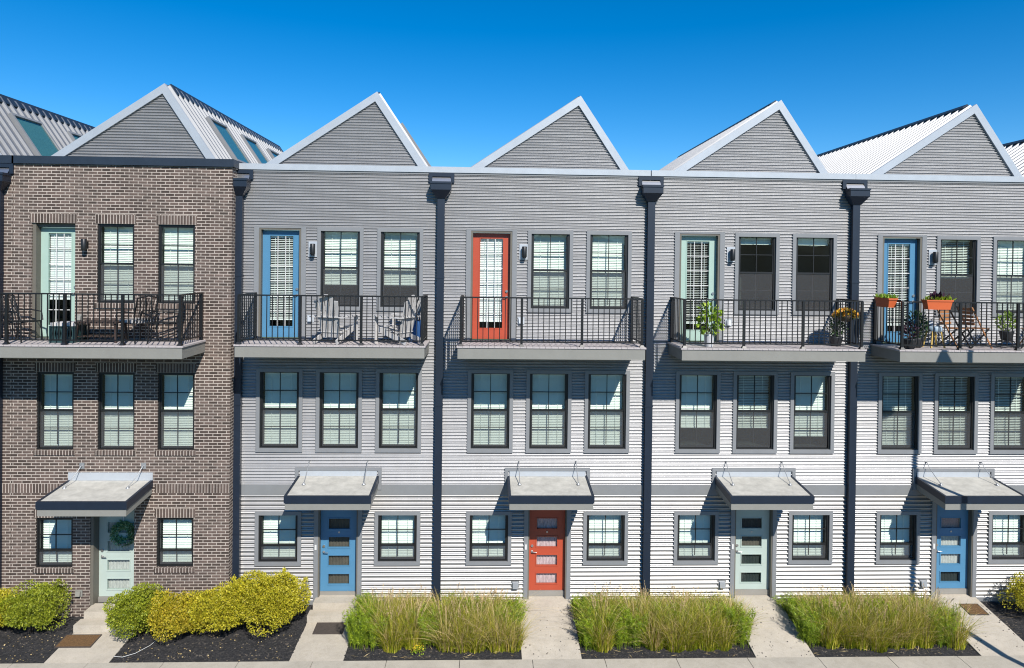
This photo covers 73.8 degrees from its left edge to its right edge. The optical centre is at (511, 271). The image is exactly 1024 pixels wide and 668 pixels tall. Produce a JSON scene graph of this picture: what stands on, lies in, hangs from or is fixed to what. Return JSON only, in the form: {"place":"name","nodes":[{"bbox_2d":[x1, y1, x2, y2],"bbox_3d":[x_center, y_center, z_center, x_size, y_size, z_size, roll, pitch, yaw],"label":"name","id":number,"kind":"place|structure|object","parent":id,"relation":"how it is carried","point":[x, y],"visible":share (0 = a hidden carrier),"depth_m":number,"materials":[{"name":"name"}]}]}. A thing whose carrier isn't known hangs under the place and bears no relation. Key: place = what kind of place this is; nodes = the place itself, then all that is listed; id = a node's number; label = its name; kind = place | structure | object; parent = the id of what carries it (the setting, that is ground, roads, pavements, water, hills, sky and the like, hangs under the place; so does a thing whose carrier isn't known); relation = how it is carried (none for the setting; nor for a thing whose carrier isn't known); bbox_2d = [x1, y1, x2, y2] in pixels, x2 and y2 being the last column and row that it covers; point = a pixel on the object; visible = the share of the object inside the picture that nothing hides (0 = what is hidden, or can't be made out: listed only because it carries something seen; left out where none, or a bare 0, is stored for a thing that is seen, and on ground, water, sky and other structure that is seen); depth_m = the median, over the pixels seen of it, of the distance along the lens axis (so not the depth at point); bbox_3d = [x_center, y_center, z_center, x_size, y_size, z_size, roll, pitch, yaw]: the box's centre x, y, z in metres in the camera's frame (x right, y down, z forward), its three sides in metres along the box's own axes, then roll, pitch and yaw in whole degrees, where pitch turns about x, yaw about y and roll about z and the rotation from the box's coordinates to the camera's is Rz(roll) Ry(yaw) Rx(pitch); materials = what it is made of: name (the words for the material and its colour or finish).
{"place":"outdoors","nodes":[
{"label":"outdoors","id":0,"kind":"place"},
{"bbox_2d":[49,321,86,342],"bbox_3d":[-9.720,1.330,14.944,0.538,0.432,0.468,1,0,-2],"label":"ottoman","id":1,"kind":"object","parent":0,"point":[73,327],"visible":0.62,"depth_m":14.73,"materials":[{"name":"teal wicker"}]},
{"bbox_2d":[44,632,133,662],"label":"path","id":2,"kind":"structure","parent":0,"point":[106,647],"depth_m":14.34,"materials":[{"name":"concrete"}]},
{"bbox_2d":[54,634,101,647],"bbox_3d":[-9.329,7.960,14.681,0.760,0.021,0.440,1,5,-2],"label":"doormat","id":3,"kind":"object","parent":2,"relation":"on","point":[78,640],"visible":1,"depth_m":14.66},
{"bbox_2d":[289,623,348,660],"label":"path","id":4,"kind":"structure","parent":0,"point":[310,646],"depth_m":14.64,"materials":[{"name":"concrete"}]},
{"bbox_2d":[312,622,344,633],"bbox_3d":[-4.087,8.005,15.293,0.660,0.021,0.420,1,4,-2],"label":"doormat","id":5,"kind":"object","parent":4,"relation":"on","point":[329,627],"visible":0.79,"depth_m":15.28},
{"bbox_2d":[0,656,1023,667],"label":"pavement","id":6,"kind":"structure","parent":0,"point":[917,662],"depth_m":14.19,"materials":[{"name":"concrete"}]},
{"bbox_2d":[8,336,1015,667],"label":"ground","id":7,"kind":"structure","parent":0,"point":[638,658],"depth_m":78.18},
{"bbox_2d":[0,616,83,663],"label":"mulch bed","id":8,"kind":"object","parent":7,"relation":"on","point":[38,647],"visible":0.57,"depth_m":14.69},
{"bbox_2d":[0,578,71,632],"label":"shrub","id":9,"kind":"object","parent":8,"relation":"on","point":[37,604],"visible":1,"depth_m":14.86,"materials":[{"name":"green plant"}]},
{"bbox_2d":[0,94,94,594],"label":"townhouse","id":10,"kind":"structure","parent":7,"relation":"on","point":[26,129],"depth_m":16.59,"materials":[{"name":"brick"}]},
{"bbox_2d":[0,83,282,616],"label":"townhouse","id":11,"kind":"structure","parent":7,"relation":"on","point":[137,197],"depth_m":15.59,"materials":[{"name":"brick"}]},
{"bbox_2d":[1,294,42,342],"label":"patio chair","id":12,"kind":"object","parent":11,"relation":"on","point":[20,320],"visible":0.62,"depth_m":15.09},
{"bbox_2d":[36,518,72,566],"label":"window","id":13,"kind":"structure","parent":11,"relation":"in","point":[54,536],"depth_m":15.71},
{"bbox_2d":[37,372,73,448],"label":"window","id":14,"kind":"structure","parent":11,"relation":"in","point":[55,390],"depth_m":15.69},
{"bbox_2d":[40,227,74,335],"bbox_3d":[-10.408,0.247,16.115,0.858,2.505,0.985,1,0,-2],"label":"balcony door","id":15,"kind":"structure","parent":11,"relation":"in","point":[57,243],"depth_m":15.71,"materials":[{"name":"green paint"}]},
{"bbox_2d":[74,320,127,342],"bbox_3d":[-9.043,1.327,15.038,0.900,0.457,0.520,1,0,-2],"label":"coffee table","id":16,"kind":"object","parent":11,"relation":"on","point":[103,322],"visible":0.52,"depth_m":14.86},
{"bbox_2d":[73,603,131,632],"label":"entry steps","id":17,"kind":"structure","parent":11,"relation":"attached to","point":[93,620],"depth_m":15.12,"materials":[{"name":"concrete"}]},
{"bbox_2d":[98,224,133,302],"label":"window","id":18,"kind":"structure","parent":11,"relation":"in","point":[115,241],"depth_m":15.71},
{"bbox_2d":[98,510,133,601],"bbox_3d":[-9.121,6.438,15.835,0.888,2.470,0.145,1,0,-2],"label":"front door","id":19,"kind":"structure","parent":11,"relation":"in","point":[116,563],"depth_m":15.83,"materials":[{"name":"green paint"}]},
{"bbox_2d":[109,516,133,547],"bbox_3d":[-8.986,5.924,15.788,0.653,0.948,0.279,1,0,-2],"label":"wreath","id":20,"kind":"object","parent":19,"relation":"hanging from","point":[128,527],"visible":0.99,"depth_m":15.74,"materials":[{"name":"green plant"}]},
{"bbox_2d":[98,372,134,449],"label":"window","id":21,"kind":"structure","parent":11,"relation":"in","point":[116,390],"depth_m":15.74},
{"bbox_2d":[115,295,158,343],"bbox_3d":[-8.285,1.046,15.129,0.741,1.039,0.630,1,1,28],"label":"patio chair","id":22,"kind":"object","parent":11,"relation":"on","point":[131,321],"visible":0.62,"depth_m":15.00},
{"bbox_2d":[157,518,192,566],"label":"window","id":23,"kind":"structure","parent":11,"relation":"in","point":[174,535],"depth_m":15.81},
{"bbox_2d":[158,225,194,303],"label":"window","id":24,"kind":"structure","parent":11,"relation":"in","point":[176,270],"depth_m":15.76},
{"bbox_2d":[158,373,194,449],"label":"window","id":25,"kind":"structure","parent":11,"relation":"in","point":[176,391],"depth_m":15.78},
{"bbox_2d":[109,605,312,662],"bbox_3d":[-6.486,7.966,15.063,3.700,0.230,1.975,1,0,-2],"label":"mulch bed","id":26,"kind":"object","parent":7,"relation":"on","point":[243,646],"visible":0.57,"depth_m":14.63,"materials":[{"name":"soil"}]},
{"bbox_2d":[101,582,174,639],"bbox_3d":[-8.138,7.444,14.925,1.525,1.195,1.254,1,0,-2],"label":"shrub","id":27,"kind":"object","parent":26,"relation":"on","point":[127,609],"visible":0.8,"depth_m":14.70,"materials":[{"name":"green plant"}]},
{"bbox_2d":[143,588,210,641],"bbox_3d":[-7.308,7.503,14.948,1.313,1.108,1.369,0,1,-45],"label":"shrub","id":28,"kind":"object","parent":26,"relation":"on","point":[168,618],"visible":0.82,"depth_m":14.68,"materials":[{"name":"yellow plant"}]},
{"bbox_2d":[181,581,246,635],"bbox_3d":[-6.526,7.484,15.035,1.517,1.152,1.239,1,0,-2],"label":"shrub","id":29,"kind":"object","parent":26,"relation":"on","point":[207,599],"visible":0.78,"depth_m":14.76,"materials":[{"name":"yellow plant"}]},
{"bbox_2d":[215,566,311,636],"bbox_3d":[-5.469,7.354,15.131,2.071,1.428,1.586,1,0,-2],"label":"shrub","id":30,"kind":"object","parent":26,"relation":"on","point":[277,601],"visible":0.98,"depth_m":14.86,"materials":[{"name":"yellow plant"}]},
{"bbox_2d":[232,92,441,604],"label":"townhouse","id":31,"kind":"structure","parent":7,"relation":"on","point":[333,464],"depth_m":16.09,"materials":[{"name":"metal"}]},
{"bbox_2d":[259,515,297,561],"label":"window","id":32,"kind":"structure","parent":31,"relation":"in","point":[277,533],"depth_m":16.21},
{"bbox_2d":[260,372,298,447],"bbox_3d":[-5.480,3.236,16.533,0.910,1.830,0.988,1,0,-2],"label":"window","id":33,"kind":"structure","parent":31,"relation":"in","point":[279,391],"depth_m":16.19,"materials":[{"name":"glass"}]},
{"bbox_2d":[262,230,298,336],"bbox_3d":[-5.458,0.294,16.537,0.883,2.525,0.985,1,0,-2],"label":"balcony door","id":34,"kind":"structure","parent":31,"relation":"in","point":[280,247],"depth_m":16.13,"materials":[{"name":"blue paint"}]},
{"bbox_2d":[307,595,358,622],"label":"entry steps","id":35,"kind":"structure","parent":31,"relation":"attached to","point":[329,608],"depth_m":15.81,"materials":[{"name":"concrete"}]},
{"bbox_2d":[309,294,359,344],"bbox_3d":[-3.980,1.061,15.364,0.850,1.102,0.878,1,0,16],"label":"garden chair","id":36,"kind":"object","parent":31,"relation":"on","point":[329,321],"visible":0.77,"depth_m":15.11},
{"bbox_2d":[320,510,356,594],"bbox_3d":[-4.109,6.486,16.219,0.863,2.490,0.145,1,0,-2],"label":"front door","id":37,"kind":"structure","parent":31,"relation":"in","point":[338,527],"depth_m":16.22,"materials":[{"name":"blue paint"}]},
{"bbox_2d":[319,372,358,447],"bbox_3d":[-4.091,3.253,16.582,0.910,1.830,0.988,1,0,-2],"label":"window","id":38,"kind":"structure","parent":31,"relation":"in","point":[338,390],"depth_m":16.24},
{"bbox_2d":[321,231,359,306],"bbox_3d":[-4.055,-0.082,16.556,0.910,1.820,0.988,1,0,-2],"label":"window","id":39,"kind":"structure","parent":31,"relation":"in","point":[340,250],"depth_m":16.21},
{"bbox_2d":[371,295,420,344],"bbox_3d":[-2.566,1.078,15.430,0.878,1.102,0.850,1,1,28],"label":"garden chair","id":40,"kind":"object","parent":31,"relation":"on","point":[410,317],"visible":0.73,"depth_m":15.30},
{"bbox_2d":[378,515,416,560],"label":"window","id":41,"kind":"structure","parent":31,"relation":"in","point":[397,534],"depth_m":16.30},
{"bbox_2d":[379,373,417,447],"bbox_3d":[-2.697,3.269,16.630,0.910,1.830,0.988,1,0,-2],"label":"window","id":42,"kind":"structure","parent":31,"relation":"in","point":[398,395],"depth_m":16.28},
{"bbox_2d":[380,232,419,306],"bbox_3d":[-2.656,-0.065,16.604,0.910,1.820,0.988,1,0,-2],"label":"window","id":43,"kind":"structure","parent":31,"relation":"in","point":[400,251],"depth_m":16.26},
{"bbox_2d":[343,604,521,660],"bbox_3d":[-1.684,8.022,15.229,3.750,0.231,1.975,1,0,-2],"label":"mulch bed","id":44,"kind":"object","parent":7,"relation":"on","point":[356,653],"visible":0.26,"depth_m":14.43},
{"bbox_2d":[342,604,374,649],"bbox_3d":[-3.341,7.664,14.725,0.680,0.841,0.684,1,0,22],"label":"leafy perennial","id":45,"kind":"object","parent":44,"relation":"on","point":[352,635],"visible":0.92,"depth_m":14.61,"materials":[{"name":"green plant"}]},
{"bbox_2d":[359,609,389,650],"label":"leafy perennial","id":46,"kind":"object","parent":44,"relation":"on","point":[370,637],"visible":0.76,"depth_m":14.61,"materials":[{"name":"green plant"}]},
{"bbox_2d":[347,583,405,640],"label":"grass clump","id":47,"kind":"object","parent":44,"relation":"on","point":[377,607],"visible":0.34,"depth_m":15.05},
{"bbox_2d":[364,591,419,652],"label":"grass clump","id":48,"kind":"object","parent":44,"relation":"on","point":[389,644],"visible":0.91,"depth_m":14.54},
{"bbox_2d":[375,593,451,649],"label":"grass clump","id":49,"kind":"object","parent":44,"relation":"on","point":[409,643],"visible":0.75,"depth_m":14.67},
{"bbox_2d":[411,604,443,648],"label":"leafy perennial","id":50,"kind":"object","parent":44,"relation":"on","point":[424,641],"visible":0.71,"depth_m":14.69,"materials":[{"name":"green plant"}]},
{"bbox_2d":[403,591,492,652],"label":"grass clump","id":51,"kind":"object","parent":44,"relation":"on","point":[440,646],"visible":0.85,"depth_m":14.58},
{"bbox_2d":[426,595,519,652],"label":"grass clump","id":52,"kind":"object","parent":44,"relation":"on","point":[457,647],"visible":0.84,"depth_m":14.55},
{"bbox_2d":[442,590,513,653],"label":"grass clump","id":53,"kind":"object","parent":44,"relation":"on","point":[475,646],"visible":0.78,"depth_m":14.56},
{"bbox_2d":[448,596,545,653],"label":"grass clump","id":54,"kind":"object","parent":44,"relation":"on","point":[496,646],"visible":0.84,"depth_m":14.61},
{"bbox_2d":[474,595,549,652],"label":"grass clump","id":55,"kind":"object","parent":44,"relation":"on","point":[514,646],"visible":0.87,"depth_m":14.64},
{"bbox_2d":[429,96,650,603],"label":"townhouse","id":56,"kind":"structure","parent":7,"relation":"on","point":[539,413],"depth_m":16.25,"materials":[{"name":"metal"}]},
{"bbox_2d":[469,515,507,560],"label":"window","id":57,"kind":"structure","parent":56,"relation":"in","point":[488,533],"depth_m":16.38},
{"bbox_2d":[471,373,509,447],"bbox_3d":[-0.519,3.298,16.300,0.910,1.830,0.178,1,0,-2],"label":"window","id":58,"kind":"structure","parent":56,"relation":"in","point":[490,392],"depth_m":16.36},
{"bbox_2d":[472,233,509,338],"bbox_3d":[-0.511,0.352,16.708,0.883,2.525,0.985,1,0,-2],"label":"balcony door","id":59,"kind":"structure","parent":56,"relation":"in","point":[491,251],"depth_m":16.30,"materials":[{"name":"red paint"}]},
{"bbox_2d":[529,510,564,595],"bbox_3d":[0.838,6.544,16.390,0.863,2.490,0.145,1,0,-2],"label":"front door","id":60,"kind":"structure","parent":56,"relation":"in","point":[546,527],"depth_m":16.39,"materials":[{"name":"red paint"}]},
{"bbox_2d":[529,374,567,448],"bbox_3d":[0.856,3.311,16.753,0.910,1.830,0.988,1,0,-2],"label":"window","id":61,"kind":"structure","parent":56,"relation":"in","point":[548,392],"depth_m":16.41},
{"bbox_2d":[531,234,569,308],"bbox_3d":[0.891,-0.023,16.727,0.910,1.820,0.988,1,0,-2],"label":"window","id":62,"kind":"structure","parent":56,"relation":"in","point":[549,252],"depth_m":16.38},
{"bbox_2d":[586,515,624,560],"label":"window","id":63,"kind":"structure","parent":56,"relation":"in","point":[605,533],"depth_m":16.48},
{"bbox_2d":[588,374,625,448],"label":"window","id":64,"kind":"structure","parent":56,"relation":"in","point":[606,392],"depth_m":16.46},
{"bbox_2d":[589,235,627,308],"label":"window","id":65,"kind":"structure","parent":56,"relation":"in","point":[608,253],"depth_m":16.43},
{"bbox_2d":[572,604,755,658],"bbox_3d":[3.293,8.081,15.402,3.750,0.231,1.975,1,0,-2],"label":"mulch bed","id":66,"kind":"object","parent":7,"relation":"on","point":[634,652],"visible":0.24,"depth_m":14.59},
{"bbox_2d":[573,608,605,650],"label":"leafy perennial","id":67,"kind":"object","parent":66,"relation":"on","point":[585,639],"visible":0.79,"depth_m":14.74,"materials":[{"name":"green plant"}]},
{"bbox_2d":[560,582,636,652],"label":"grass clump","id":68,"kind":"object","parent":66,"relation":"on","point":[605,642],"visible":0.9,"depth_m":14.67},
{"bbox_2d":[602,608,634,649],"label":"leafy perennial","id":69,"kind":"object","parent":66,"relation":"on","point":[622,639],"visible":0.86,"depth_m":14.75,"materials":[{"name":"green plant"}]},
{"bbox_2d":[621,606,651,646],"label":"leafy perennial","id":70,"kind":"object","parent":66,"relation":"on","point":[630,638],"visible":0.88,"depth_m":14.78,"materials":[{"name":"green plant"}]},
{"bbox_2d":[611,580,680,637],"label":"grass clump","id":71,"kind":"object","parent":66,"relation":"on","point":[654,627],"visible":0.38,"depth_m":15.20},
{"bbox_2d":[609,586,685,639],"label":"grass clump","id":72,"kind":"object","parent":66,"relation":"on","point":[632,610],"visible":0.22,"depth_m":15.20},
{"bbox_2d":[621,596,693,651],"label":"grass clump","id":73,"kind":"object","parent":66,"relation":"on","point":[651,642],"visible":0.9,"depth_m":14.72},
{"bbox_2d":[643,591,727,652],"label":"grass clump","id":74,"kind":"object","parent":66,"relation":"on","point":[673,644],"visible":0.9,"depth_m":14.67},
{"bbox_2d":[648,592,722,650],"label":"grass clump","id":75,"kind":"object","parent":66,"relation":"on","point":[692,645],"visible":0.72,"depth_m":14.73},
{"bbox_2d":[669,595,741,651],"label":"grass clump","id":76,"kind":"object","parent":66,"relation":"on","point":[709,643],"visible":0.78,"depth_m":14.71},
{"bbox_2d":[687,594,762,651],"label":"grass clump","id":77,"kind":"object","parent":66,"relation":"on","point":[726,644],"visible":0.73,"depth_m":14.75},
{"bbox_2d":[723,601,755,647],"bbox_3d":[4.980,7.742,15.004,0.684,0.888,0.680,0,1,-34],"label":"leafy perennial","id":78,"kind":"object","parent":66,"relation":"on","point":[742,638],"visible":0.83,"depth_m":14.90,"materials":[{"name":"green plant"}]},
{"bbox_2d":[638,100,866,602],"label":"townhouse","id":79,"kind":"structure","parent":7,"relation":"on","point":[745,415],"depth_m":16.42,"materials":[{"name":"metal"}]},
{"bbox_2d":[677,515,714,559],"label":"window","id":80,"kind":"structure","parent":79,"relation":"in","point":[696,533],"depth_m":16.55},
{"bbox_2d":[679,375,716,448],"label":"window","id":81,"kind":"structure","parent":79,"relation":"in","point":[698,393],"depth_m":16.53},
{"bbox_2d":[680,236,715,340],"bbox_3d":[4.461,0.411,16.881,0.883,2.525,0.985,1,0,-2],"label":"balcony door","id":82,"kind":"structure","parent":79,"relation":"in","point":[698,253],"depth_m":16.49,"materials":[{"name":"green paint"}]},
{"bbox_2d":[694,301,724,346],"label":"potted plant","id":83,"kind":"object","parent":79,"relation":"on","point":[714,318],"visible":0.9,"depth_m":15.41,"materials":[{"name":"green plant"}]},
{"bbox_2d":[735,510,768,594],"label":"front door","id":84,"kind":"structure","parent":79,"relation":"in","point":[752,526],"depth_m":16.56,"materials":[{"name":"green paint"}]},
{"bbox_2d":[736,375,773,448],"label":"window","id":85,"kind":"structure","parent":79,"relation":"in","point":[755,393],"depth_m":16.59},
{"bbox_2d":[738,237,775,310],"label":"window","id":86,"kind":"structure","parent":79,"relation":"in","point":[756,275],"depth_m":17.04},
{"bbox_2d":[792,515,828,559],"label":"window","id":87,"kind":"structure","parent":79,"relation":"in","point":[810,533],"depth_m":16.65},
{"bbox_2d":[793,375,830,448],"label":"window","id":88,"kind":"structure","parent":79,"relation":"in","point":[812,394],"depth_m":16.63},
{"bbox_2d":[795,238,832,310],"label":"window","id":89,"kind":"structure","parent":79,"relation":"in","point":[814,256],"depth_m":17.01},
{"bbox_2d":[785,608,980,656],"bbox_3d":[8.235,8.140,15.573,3.660,0.230,1.975,1,0,-2],"label":"mulch bed","id":90,"kind":"object","parent":7,"relation":"on","point":[823,651],"visible":0.24,"depth_m":14.74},
{"bbox_2d":[789,603,827,647],"bbox_3d":[6.561,7.831,15.062,0.680,0.746,0.684,0,1,-29],"label":"leafy perennial","id":91,"kind":"object","parent":90,"relation":"on","point":[803,627],"visible":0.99,"depth_m":14.95,"materials":[{"name":"green plant"}]},
{"bbox_2d":[790,594,864,649],"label":"grass clump","id":92,"kind":"object","parent":90,"relation":"on","point":[831,639],"visible":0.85,"depth_m":14.88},
{"bbox_2d":[812,597,894,648],"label":"grass clump","id":93,"kind":"object","parent":90,"relation":"on","point":[847,643],"visible":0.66,"depth_m":14.87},
{"bbox_2d":[822,594,893,650],"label":"grass clump","id":94,"kind":"object","parent":90,"relation":"on","point":[861,645],"visible":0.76,"depth_m":14.85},
{"bbox_2d":[832,599,914,652],"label":"grass clump","id":95,"kind":"object","parent":90,"relation":"on","point":[881,645],"visible":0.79,"depth_m":14.77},
{"bbox_2d":[860,586,935,649],"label":"grass clump","id":96,"kind":"object","parent":90,"relation":"on","point":[897,646],"visible":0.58,"depth_m":14.89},
{"bbox_2d":[869,597,955,648],"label":"grass clump","id":97,"kind":"object","parent":90,"relation":"on","point":[909,644],"visible":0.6,"depth_m":14.89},
{"bbox_2d":[884,584,960,648],"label":"grass clump","id":98,"kind":"object","parent":90,"relation":"on","point":[929,643],"visible":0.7,"depth_m":14.93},
{"bbox_2d":[924,606,960,649],"bbox_3d":[9.480,7.864,15.081,0.684,0.763,0.680,1,0,9],"label":"leafy perennial","id":99,"kind":"object","parent":90,"relation":"on","point":[942,639],"visible":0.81,"depth_m":14.92,"materials":[{"name":"green plant"}]},
{"bbox_2d":[903,591,1013,649],"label":"grass clump","id":100,"kind":"object","parent":90,"relation":"on","point":[959,641],"visible":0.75,"depth_m":14.92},
{"bbox_2d":[817,104,1023,600],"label":"townhouse","id":101,"kind":"structure","parent":7,"relation":"on","point":[935,444],"depth_m":16.58,"materials":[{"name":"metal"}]},
{"bbox_2d":[873,293,897,307],"bbox_3d":[8.644,0.664,15.772,0.315,0.337,0.664,1,0,-2],"label":"planter box","id":102,"kind":"object","parent":101,"relation":"attached to","point":[888,300],"visible":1,"depth_m":15.65,"materials":[{"name":"orange plastic"}]},
{"bbox_2d":[880,515,915,559],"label":"window","id":103,"kind":"structure","parent":101,"relation":"in","point":[897,532],"depth_m":16.73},
{"bbox_2d":[881,376,917,449],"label":"window","id":104,"kind":"structure","parent":101,"relation":"in","point":[899,393],"depth_m":16.71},
{"bbox_2d":[884,238,916,341],"bbox_3d":[9.402,0.470,17.052,0.883,2.525,0.985,1,0,-2],"label":"balcony door","id":105,"kind":"structure","parent":101,"relation":"in","point":[900,255],"depth_m":16.66,"materials":[{"name":"blue paint"}]},
{"bbox_2d":[904,310,930,347],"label":"potted plant","id":106,"kind":"object","parent":101,"relation":"on","point":[915,313],"visible":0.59,"depth_m":15.73,"materials":[{"name":"green plant"}]},
{"bbox_2d":[921,290,956,309],"bbox_3d":[9.542,0.637,15.263,0.689,0.441,0.323,1,0,-2],"label":"planter box","id":107,"kind":"object","parent":101,"relation":"attached to","point":[934,300],"visible":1,"depth_m":15.18,"materials":[{"name":"orange plastic"}]},
{"bbox_2d":[936,504,967,593],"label":"front door","id":108,"kind":"structure","parent":101,"relation":"in","point":[952,533],"depth_m":16.73,"materials":[{"name":"blue paint"}]},
{"bbox_2d":[938,376,973,449],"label":"window","id":109,"kind":"structure","parent":101,"relation":"in","point":[955,394],"depth_m":16.76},
{"bbox_2d":[940,240,975,312],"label":"window","id":110,"kind":"structure","parent":101,"relation":"in","point":[958,257],"depth_m":16.75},
{"bbox_2d":[956,306,991,348],"bbox_3d":[10.804,1.313,15.952,0.576,0.968,0.452,1,0,-10],"label":"folding chair","id":111,"kind":"object","parent":101,"relation":"on","point":[968,323],"visible":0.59,"depth_m":15.83,"materials":[{"name":"orange wood"}]},
{"bbox_2d":[995,340,1015,348],"bbox_3d":[11.516,1.710,15.902,0.395,0.177,0.395,1,0,25],"label":"plant stand","id":112,"kind":"object","parent":101,"relation":"on","point":[1006,341],"visible":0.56,"depth_m":15.76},
{"bbox_2d":[994,310,1015,340],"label":"potted plant","id":113,"kind":"object","parent":112,"relation":"on","point":[1005,327],"visible":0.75,"depth_m":15.84,"materials":[{"name":"green plant"}]},
{"bbox_2d":[992,515,1023,558],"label":"window","id":114,"kind":"structure","parent":101,"relation":"in","point":[1007,530],"depth_m":16.83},
{"bbox_2d":[994,377,1023,449],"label":"window","id":115,"kind":"structure","parent":101,"relation":"in","point":[1009,391],"depth_m":16.81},
{"bbox_2d":[996,240,1023,312],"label":"window","id":116,"kind":"structure","parent":101,"relation":"in","point":[1010,253],"depth_m":16.78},
{"bbox_2d":[980,601,1023,640],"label":"mulch bed","id":117,"kind":"object","parent":7,"relation":"on","point":[1010,619],"visible":0.72,"depth_m":16.20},
{"bbox_2d":[997,571,1023,610],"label":"shrub","id":118,"kind":"object","parent":117,"relation":"on","point":[1017,591],"visible":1,"depth_m":16.18,"materials":[{"name":"yellow plant"}]},
{"bbox_2d":[1002,139,1023,176],"bbox_3d":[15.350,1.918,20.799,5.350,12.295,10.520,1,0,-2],"label":"roof","id":119,"kind":"structure","parent":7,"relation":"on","point":[1015,150],"depth_m":21.27,"materials":[{"name":"metal"}]},
{"bbox_2d":[0,0,1023,238],"label":"sky","id":120,"kind":"structure","parent":0,"point":[465,78],"materials":[{"name":"blue"}]},
{"bbox_2d":[519,596,581,662],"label":"path","id":121,"kind":"structure","parent":0,"point":[537,646],"depth_m":15.19,"materials":[{"name":"concrete"}]},
{"bbox_2d":[725,595,814,657],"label":"path","id":122,"kind":"structure","parent":0,"point":[781,630],"depth_m":15.25,"materials":[{"name":"concrete"}]},
{"bbox_2d":[925,594,1023,655],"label":"path","id":123,"kind":"structure","parent":0,"point":[1001,642],"depth_m":15.32,"materials":[{"name":"concrete"}]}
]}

